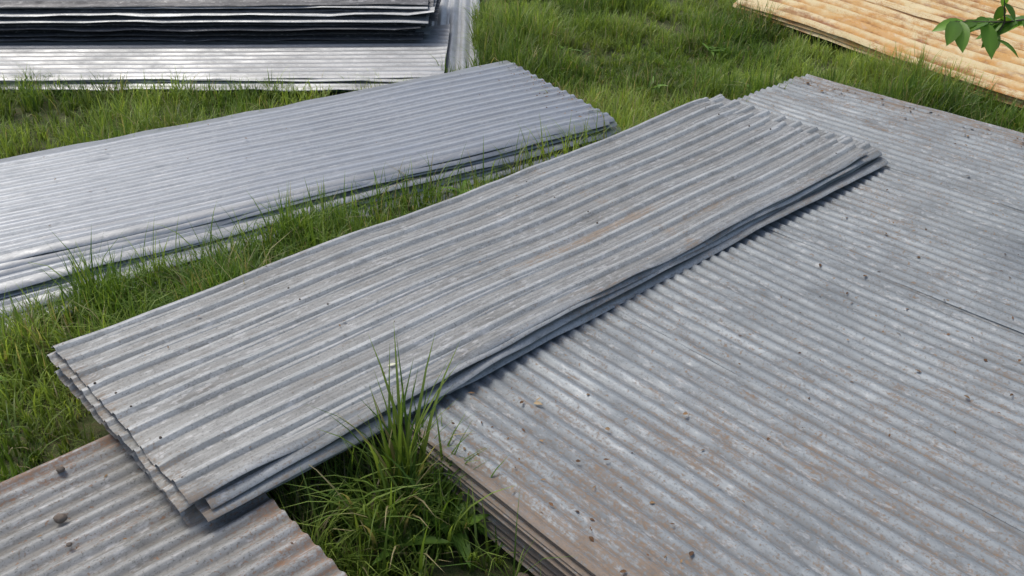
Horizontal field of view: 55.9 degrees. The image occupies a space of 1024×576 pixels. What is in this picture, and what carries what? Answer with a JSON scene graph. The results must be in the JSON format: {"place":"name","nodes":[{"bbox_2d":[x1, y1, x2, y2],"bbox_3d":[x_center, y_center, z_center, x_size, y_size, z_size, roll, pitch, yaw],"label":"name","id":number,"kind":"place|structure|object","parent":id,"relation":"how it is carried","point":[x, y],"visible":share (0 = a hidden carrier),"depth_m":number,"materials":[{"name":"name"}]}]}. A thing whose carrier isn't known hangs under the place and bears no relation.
{"place":"outdoors","nodes":[
{"label":"outdoors","id":0,"kind":"place"},
{"bbox_2d":[0,0,1023,575],"bbox_3d":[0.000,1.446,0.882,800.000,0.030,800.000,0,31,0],"label":"ground","id":1,"kind":"structure","parent":0,"point":[448,568],"depth_m":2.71,"materials":[{"name":"green plant"}]},
{"bbox_2d":[0,306,157,476],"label":"grass fringe","id":2,"kind":"object","parent":1,"relation":"on","point":[9,441],"depth_m":2.59,"materials":[{"name":"green plant"}]},
{"bbox_2d":[0,434,346,575],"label":"rusty corrugated sheet stack","id":3,"kind":"object","parent":1,"relation":"on","point":[125,497],"visible":0.68,"depth_m":2.07,"materials":[{"name":"metal"}]},
{"bbox_2d":[53,513,67,523],"bbox_3d":[-0.977,0.499,2.087,0.030,0.020,0.025,0,31,0],"label":"stone","id":4,"kind":"object","parent":3,"relation":"on","point":[60,518],"visible":1,"depth_m":2.08,"materials":[{"name":"grey stone"}]},
{"bbox_2d":[56,466,64,472],"bbox_3d":[-1.040,0.418,2.222,0.020,0.014,0.017,0,31,0],"label":"stone","id":5,"kind":"object","parent":3,"relation":"on","point":[59,469],"visible":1,"depth_m":2.22,"materials":[{"name":"grey stone"}]},
{"bbox_2d":[0,72,409,112],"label":"grass fringe","id":6,"kind":"object","parent":1,"relation":"on","point":[123,91],"depth_m":4.71,"materials":[{"name":"green plant"}]},
{"bbox_2d":[0,24,449,93],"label":"grey metal sheet stack","id":7,"kind":"object","parent":1,"relation":"on","point":[331,61],"visible":0.83,"depth_m":4.98,"materials":[{"name":"grey metal"}]},
{"bbox_2d":[0,0,440,41],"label":"dark metal sheet stack","id":8,"kind":"object","parent":7,"relation":"on","point":[166,20],"visible":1,"depth_m":5.21,"materials":[{"name":"black metal"}]},
{"bbox_2d":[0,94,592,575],"bbox_3d":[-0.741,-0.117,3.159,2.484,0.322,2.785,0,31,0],"label":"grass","id":9,"kind":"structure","parent":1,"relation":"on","point":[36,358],"depth_m":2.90,"materials":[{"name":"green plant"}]},
{"bbox_2d":[0,60,620,332],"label":"ribbed roofing sheet stack","id":10,"kind":"object","parent":1,"relation":"on","point":[145,179],"visible":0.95,"depth_m":3.78,"materials":[{"name":"grey metal"}]},
{"bbox_2d":[48,60,601,225],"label":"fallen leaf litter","id":11,"kind":"object","parent":10,"relation":"on","point":[479,94],"visible":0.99,"depth_m":4.41,"materials":[{"name":"plant"}]},
{"bbox_2d":[2,94,631,322],"bbox_3d":[-0.840,-0.222,3.361,3.399,0.289,0.444,-19,36,-29],"label":"grass fringe","id":12,"kind":"object","parent":1,"relation":"on","point":[529,163],"depth_m":3.60,"materials":[{"name":"green plant"}]},
{"bbox_2d":[297,481,362,538],"bbox_3d":[-0.420,0.521,2.300,0.183,0.048,0.169,-20,37,-29],"label":"broadleaf weed","id":13,"kind":"object","parent":1,"relation":"on","point":[321,511],"visible":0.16,"depth_m":2.27,"materials":[{"name":"green plant"}]},
{"bbox_2d":[325,489,423,561],"bbox_3d":[-0.328,0.521,2.260,0.225,0.085,0.190,12,33,19],"label":"broadleaf weed","id":14,"kind":"object","parent":1,"relation":"on","point":[356,509],"visible":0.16,"depth_m":2.24,"materials":[{"name":"green plant"}]},
{"bbox_2d":[274,431,503,575],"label":"tall grass tuft","id":15,"kind":"object","parent":1,"relation":"on","point":[446,556],"visible":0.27,"depth_m":2.23,"materials":[{"name":"green plant"}]},
{"bbox_2d":[306,330,478,500],"bbox_3d":[-0.263,0.338,2.259,0.397,0.468,0.396,0,31,0],"label":"tall grass tuft","id":16,"kind":"object","parent":1,"relation":"on","point":[399,440],"visible":0.71,"depth_m":2.26,"materials":[{"name":"green plant"}]},
{"bbox_2d":[280,384,514,575],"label":"tall grass tuft","id":17,"kind":"object","parent":1,"relation":"on","point":[375,495],"visible":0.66,"depth_m":2.21,"materials":[{"name":"green plant"}]},
{"bbox_2d":[358,508,451,564],"bbox_3d":[-0.254,0.548,2.221,0.198,0.078,0.183,-9,33,-15],"label":"broadleaf weed","id":18,"kind":"object","parent":1,"relation":"on","point":[430,539],"visible":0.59,"depth_m":2.19,"materials":[{"name":"green plant"}]},
{"bbox_2d":[134,82,706,313],"bbox_3d":[-0.090,-0.334,3.550,2.649,0.274,0.465,-27,40,-36],"label":"grass fringe","id":19,"kind":"object","parent":1,"relation":"on","point":[465,183],"depth_m":3.51,"materials":[{"name":"green plant"}]},
{"bbox_2d":[397,480,458,508],"bbox_3d":[-0.190,0.478,2.334,0.212,0.084,0.182,8,32,12],"label":"broadleaf weed","id":20,"kind":"object","parent":1,"relation":"on","point":[433,498],"visible":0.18,"depth_m":2.29,"materials":[{"name":"green plant"}]},
{"bbox_2d":[432,0,479,72],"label":"loose metal sheet stack","id":21,"kind":"object","parent":1,"relation":"on","point":[453,18],"visible":0.23,"depth_m":5.64,"materials":[{"name":"grey metal"}]},
{"bbox_2d":[423,501,488,566],"bbox_3d":[-0.112,0.553,2.228,0.147,0.064,0.182,-15,35,-23],"label":"broadleaf weed","id":22,"kind":"object","parent":1,"relation":"on","point":[460,540],"visible":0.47,"depth_m":2.22,"materials":[{"name":"green plant"}]},
{"bbox_2d":[440,180,472,198],"bbox_3d":[-0.182,-0.382,3.757,0.151,0.059,0.167,-27,40,-36],"label":"broadleaf weed","id":23,"kind":"object","parent":1,"relation":"on","point":[457,188],"visible":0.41,"depth_m":3.76,"materials":[{"name":"green plant"}]},
{"bbox_2d":[438,505,484,535],"bbox_3d":[-0.093,0.500,2.301,0.169,0.079,0.192,0,31,0],"label":"broadleaf weed","id":24,"kind":"object","parent":1,"relation":"on","point":[480,530],"visible":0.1,"depth_m":2.25,"materials":[{"name":"green plant"}]},
{"bbox_2d":[636,76,667,91],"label":"broadleaf weed","id":25,"kind":"object","parent":1,"relation":"on","point":[657,86],"visible":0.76,"depth_m":4.76,"materials":[{"name":"green plant"}]},
{"bbox_2d":[371,74,1023,575],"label":"corrugated metal panel stack","id":26,"kind":"object","parent":1,"relation":"on","point":[829,478],"visible":0.65,"depth_m":2.46,"materials":[{"name":"metal"}]},
{"bbox_2d":[46,94,888,527],"bbox_3d":[0.109,-0.166,3.115,2.880,0.101,0.845,-26,40,-35],"label":"ribbed metal sheet stack","id":27,"kind":"object","parent":26,"relation":"on","point":[200,404],"visible":1,"depth_m":2.73,"materials":[{"name":"grey metal"}]},
{"bbox_2d":[144,172,647,447],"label":"fallen leaf litter","id":28,"kind":"object","parent":27,"relation":"on","point":[394,321],"visible":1,"depth_m":2.64,"materials":[{"name":"brown plant"}]},
{"bbox_2d":[534,397,542,404],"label":"dry leaf","id":29,"kind":"object","parent":26,"relation":"on","point":[538,403],"visible":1,"depth_m":2.43,"materials":[{"name":"beige plant"}]},
{"bbox_2d":[445,79,1023,572],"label":"fallen leaf litter","id":30,"kind":"object","parent":26,"relation":"on","point":[739,363],"visible":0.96,"depth_m":2.40,"materials":[{"name":"brown plant"}]},
{"bbox_2d":[702,43,726,55],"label":"broadleaf weed","id":31,"kind":"object","parent":1,"relation":"on","point":[713,50],"visible":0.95,"depth_m":5.29,"materials":[{"name":"green plant"}]},
{"bbox_2d":[429,0,1023,132],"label":"grass","id":32,"kind":"structure","parent":1,"relation":"on","point":[638,61],"depth_m":5.15,"materials":[{"name":"green plant"}]},
{"bbox_2d":[668,85,1016,128],"bbox_3d":[1.589,-0.742,4.330,1.770,0.172,0.574,7,32,11],"label":"grass fringe","id":33,"kind":"object","parent":1,"relation":"on","point":[933,108],"depth_m":4.43,"materials":[{"name":"green plant"}]},
{"bbox_2d":[713,6,1023,124],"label":"grass fringe","id":34,"kind":"object","parent":1,"relation":"on","point":[827,46],"depth_m":5.34,"materials":[{"name":"green plant"}]},
{"bbox_2d":[732,0,1023,107],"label":"rusty corrugated sheet","id":35,"kind":"object","parent":1,"relation":"on","point":[908,25],"visible":0.8,"depth_m":5.39,"materials":[{"name":"beige metal"}]},
{"bbox_2d":[932,0,1023,59],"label":"tree","id":36,"kind":"object","parent":1,"relation":"on","point":[958,31],"visible":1,"depth_m":2.91,"materials":[{"name":"green plant"}]},
{"bbox_2d":[515,573,529,575],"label":"stone","id":37,"kind":"object","parent":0,"point":[524,574],"visible":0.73,"depth_m":2.15,"materials":[{"name":"brown stone"}]}
]}

